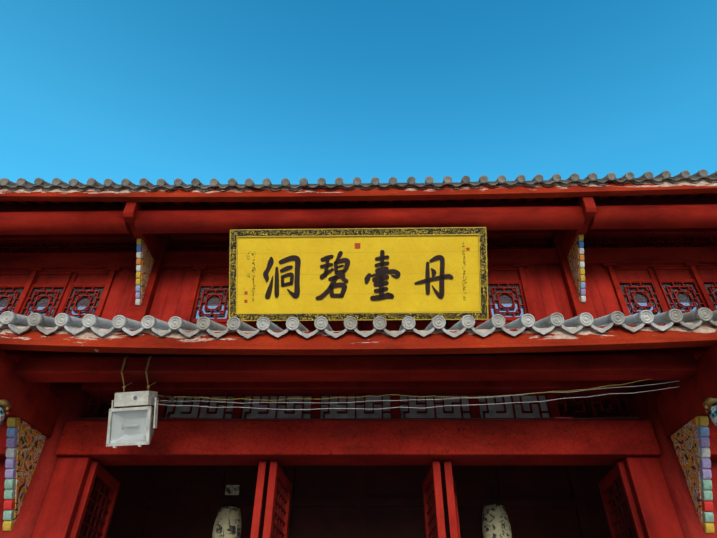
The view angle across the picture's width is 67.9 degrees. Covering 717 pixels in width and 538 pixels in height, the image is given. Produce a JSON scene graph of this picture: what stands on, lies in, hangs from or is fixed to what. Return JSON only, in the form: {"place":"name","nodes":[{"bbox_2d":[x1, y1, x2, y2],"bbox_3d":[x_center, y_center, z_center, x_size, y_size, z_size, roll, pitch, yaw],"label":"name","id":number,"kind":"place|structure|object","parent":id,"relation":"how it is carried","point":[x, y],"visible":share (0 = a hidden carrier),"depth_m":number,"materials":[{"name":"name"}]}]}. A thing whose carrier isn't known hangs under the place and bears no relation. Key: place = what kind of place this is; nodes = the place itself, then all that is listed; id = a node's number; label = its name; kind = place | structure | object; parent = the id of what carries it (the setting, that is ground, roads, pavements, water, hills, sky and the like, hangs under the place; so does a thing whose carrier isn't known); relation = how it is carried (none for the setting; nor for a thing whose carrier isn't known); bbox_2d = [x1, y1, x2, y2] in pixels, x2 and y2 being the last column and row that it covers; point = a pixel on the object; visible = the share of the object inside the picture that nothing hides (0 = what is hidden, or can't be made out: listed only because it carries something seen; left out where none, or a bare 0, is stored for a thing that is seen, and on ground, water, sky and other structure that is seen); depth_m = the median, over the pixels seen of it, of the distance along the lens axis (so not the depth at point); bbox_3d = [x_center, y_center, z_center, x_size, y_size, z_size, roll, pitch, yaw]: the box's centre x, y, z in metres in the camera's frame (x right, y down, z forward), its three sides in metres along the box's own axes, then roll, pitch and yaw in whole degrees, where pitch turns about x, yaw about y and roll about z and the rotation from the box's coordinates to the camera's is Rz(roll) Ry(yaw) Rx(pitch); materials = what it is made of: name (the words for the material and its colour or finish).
{"place":"outdoors","nodes":[
{"label":"outdoors","id":0,"kind":"place"},
{"bbox_2d":[237,235,479,312],"bbox_3d":[-0.008,0.055,5.527,2.501,0.791,0.051,0,-4,1],"label":"sign board","id":1,"kind":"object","parent":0,"point":[409,257],"depth_m":5.50,"materials":[{"name":"yellow wood"}]},
{"bbox_2d":[247,246,466,300],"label":"plaque inscriptions","id":2,"kind":"object","parent":1,"relation":"on","point":[254,268],"visible":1,"depth_m":5.51,"materials":[{"name":"paint"}]},
{"bbox_2d":[244,243,469,302],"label":"red seals","id":3,"kind":"object","parent":1,"relation":"on","point":[357,245],"visible":1,"depth_m":5.51,"materials":[{"name":"red paint"}]},
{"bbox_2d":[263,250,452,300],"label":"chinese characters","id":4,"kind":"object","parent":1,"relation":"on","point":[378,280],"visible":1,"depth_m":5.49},
{"bbox_2d":[0,0,716,184],"label":"sky","id":5,"kind":"structure","parent":0,"point":[99,90],"materials":[{"name":"blue"}]},
{"bbox_2d":[229,227,488,320],"bbox_3d":[-0.008,0.054,5.524,2.673,0.955,0.067,0,-4,1],"label":"sign border","id":6,"kind":"object","parent":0,"point":[363,316],"visible":0.73,"depth_m":5.50,"materials":[{"name":"gold metal"}]},
{"bbox_2d":[229,227,487,320],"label":"gold plaque lines","id":7,"kind":"object","parent":6,"relation":"on","point":[358,235],"visible":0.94,"depth_m":5.49,"materials":[{"name":"gold metal"}]},
{"bbox_3d":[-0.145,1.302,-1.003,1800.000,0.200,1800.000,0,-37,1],"label":"ground","id":8,"kind":"structure","parent":0,"visible":0},
{"bbox_2d":[0,380,716,537],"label":"columns","id":9,"kind":"structure","parent":8,"relation":"on","point":[74,397],"depth_m":3.96,"materials":[{"name":"red wood"}]},
{"bbox_2d":[0,380,716,537],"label":"ground floor frames","id":10,"kind":"structure","parent":9,"relation":"attached to","point":[656,511],"depth_m":4.33,"materials":[{"name":"red wood"}]},
{"bbox_2d":[69,461,644,537],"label":"door leaves","id":11,"kind":"object","parent":10,"relation":"on","point":[276,517],"visible":1,"depth_m":4.08,"materials":[{"name":"red wood"}]},
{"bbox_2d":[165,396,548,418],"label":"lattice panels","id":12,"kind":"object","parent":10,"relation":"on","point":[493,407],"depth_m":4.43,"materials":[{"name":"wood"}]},
{"bbox_2d":[0,420,716,464],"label":"lintel","id":13,"kind":"structure","parent":10,"relation":"on","point":[397,442],"depth_m":4.06,"materials":[{"name":"red wood"}]},
{"bbox_2d":[76,395,639,419],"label":"beam","id":14,"kind":"structure","parent":13,"relation":"on","point":[362,418],"depth_m":4.14,"materials":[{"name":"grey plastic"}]},
{"bbox_2d":[83,393,633,418],"bbox_3d":[-0.024,1.117,4.429,4.610,0.305,0.050,0,-37,1],"label":"lattice","id":15,"kind":"object","parent":10,"relation":"on","point":[474,411],"visible":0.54,"depth_m":4.40,"materials":[{"name":"red wood"}]},
{"bbox_2d":[0,197,716,436],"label":"brackets","id":16,"kind":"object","parent":9,"relation":"on","point":[37,406],"depth_m":3.87,"materials":[{"name":"red wood"}]},
{"bbox_2d":[15,354,698,381],"bbox_3d":[-0.043,0.702,3.748,13.200,0.121,0.170,0,-37,1],"label":"purlin","id":17,"kind":"object","parent":16,"relation":"attached to","point":[395,368],"visible":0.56,"depth_m":3.69,"materials":[{"name":"red wood"}]},
{"bbox_2d":[121,356,155,391],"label":"wires","id":18,"kind":"object","parent":17,"relation":"hanging from","point":[124,386],"visible":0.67,"depth_m":3.70,"materials":[{"name":"brown metal"}]},
{"bbox_2d":[106,391,158,447],"bbox_3d":[-1.538,1.031,3.653,0.330,0.385,0.228,-5,-37,8],"label":"floodlight","id":19,"kind":"object","parent":18,"relation":"hanging from","point":[134,424],"visible":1,"depth_m":3.60,"materials":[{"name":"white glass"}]},
{"bbox_2d":[157,379,649,400],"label":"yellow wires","id":20,"kind":"object","parent":19,"relation":"attached to","point":[405,395],"visible":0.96,"depth_m":3.78,"materials":[{"name":"brown"}]},
{"bbox_2d":[159,381,678,409],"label":"cables","id":21,"kind":"object","parent":19,"relation":"attached to","point":[418,399],"visible":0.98,"depth_m":3.72,"materials":[{"name":"grey"}]},
{"bbox_2d":[0,204,716,234],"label":"purlin","id":22,"kind":"object","parent":16,"relation":"attached to","point":[488,218],"visible":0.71,"depth_m":5.61,"materials":[{"name":"red wood"}]},
{"bbox_2d":[0,195,716,211],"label":"roof beam","id":23,"kind":"structure","parent":22,"relation":"on","point":[573,201],"depth_m":5.80,"materials":[{"name":"red wood"}]},
{"bbox_2d":[0,179,716,201],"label":"roof edge","id":24,"kind":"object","parent":16,"relation":"attached to","point":[373,193],"depth_m":5.60,"materials":[{"name":"red wood"}]},
{"bbox_2d":[0,398,716,414],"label":"ornament caps","id":25,"kind":"object","parent":16,"relation":"attached to","point":[708,403],"visible":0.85,"depth_m":3.53,"materials":[{"name":"gold metal"}]},
{"bbox_2d":[0,403,716,425],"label":"hanging ornaments","id":26,"kind":"object","parent":16,"relation":"hanging from","point":[713,413],"visible":0.96,"depth_m":3.45,"materials":[{"name":"ceramic"}]},
{"bbox_2d":[3,234,714,532],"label":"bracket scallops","id":27,"kind":"object","parent":16,"relation":"attached to","point":[704,466],"visible":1,"depth_m":3.72,"materials":[{"name":"multicoloured wood"}]},
{"bbox_2d":[13,235,706,525],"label":"carved brackets","id":28,"kind":"object","parent":16,"relation":"attached to","point":[31,441],"visible":0.68,"depth_m":3.84,"materials":[{"name":"multicoloured wood"}]},
{"bbox_3d":[-0.025,0.641,4.567,13.200,0.987,2.010,0,-37,1],"label":"lower roof slab","id":29,"kind":"object","parent":16,"relation":"attached to","visible":0},
{"bbox_2d":[2,346,709,362],"bbox_3d":[-0.036,0.651,4.061,13.200,0.456,1.069,0,-37,1],"label":"board","id":30,"kind":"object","parent":29,"relation":"attached to","point":[696,352],"depth_m":3.81,"materials":[{"name":"red wood"}]},
{"bbox_2d":[0,228,716,330],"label":"frames","id":31,"kind":"structure","parent":29,"relation":"attached to","point":[692,260],"depth_m":6.19,"materials":[{"name":"red wood"}]},
{"bbox_2d":[0,265,716,330],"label":"panels","id":32,"kind":"object","parent":31,"relation":"attached to","point":[546,289],"visible":0.15,"depth_m":6.01,"materials":[{"name":"red wood"}]},
{"bbox_2d":[0,237,716,318],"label":"lattices","id":33,"kind":"object","parent":31,"relation":"attached to","point":[39,248],"visible":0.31,"depth_m":6.12,"materials":[{"name":"red wood"}]},
{"bbox_2d":[0,283,716,318],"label":"lattice windows","id":34,"kind":"structure","parent":31,"relation":"attached to","point":[505,300],"depth_m":5.96,"materials":[{"name":"red wood"}]},
{"bbox_2d":[271,320,448,329],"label":"plaque hangers","id":35,"kind":"object","parent":31,"relation":"attached to","point":[446,326],"visible":0.02,"depth_m":5.57},
{"bbox_2d":[0,321,716,354],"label":"fascia","id":36,"kind":"structure","parent":29,"relation":"attached to","point":[560,339],"depth_m":3.43,"materials":[{"name":"red wood"}]},
{"bbox_2d":[0,308,716,337],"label":"eave tiles","id":37,"kind":"object","parent":29,"relation":"on","point":[640,320],"visible":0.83,"depth_m":3.46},
{"bbox_3d":[0.003,-0.718,6.296,13.200,0.624,1.069,0,-37,1],"label":"upper eave boarding","id":38,"kind":"object","parent":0,"visible":0},
{"bbox_2d":[0,169,716,191],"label":"eave tiles","id":39,"kind":"object","parent":38,"relation":"attached to","point":[357,181],"visible":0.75,"depth_m":5.61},
{"bbox_2d":[0,193,716,204],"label":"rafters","id":40,"kind":"object","parent":38,"relation":"on","point":[368,202],"visible":0.08,"depth_m":5.75,"materials":[{"name":"red wood"}]},
{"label":"platform","id":41,"kind":"structure","parent":0,"visible":0},
{"bbox_2d":[4,400,709,537],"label":"interior shell","id":42,"kind":"object","parent":41,"relation":"on","point":[347,501],"visible":0.25,"depth_m":5.89},
{"bbox_2d":[222,465,501,507],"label":"lantern caps","id":43,"kind":"object","parent":42,"relation":"attached to","point":[237,506],"visible":0.54,"depth_m":5.01,"materials":[{"name":"black"}]},
{"bbox_2d":[212,485,511,537],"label":"lanterns","id":44,"kind":"object","parent":43,"relation":"attached to","point":[495,522],"visible":1,"depth_m":4.86,"materials":[{"name":"paper"}]}
]}

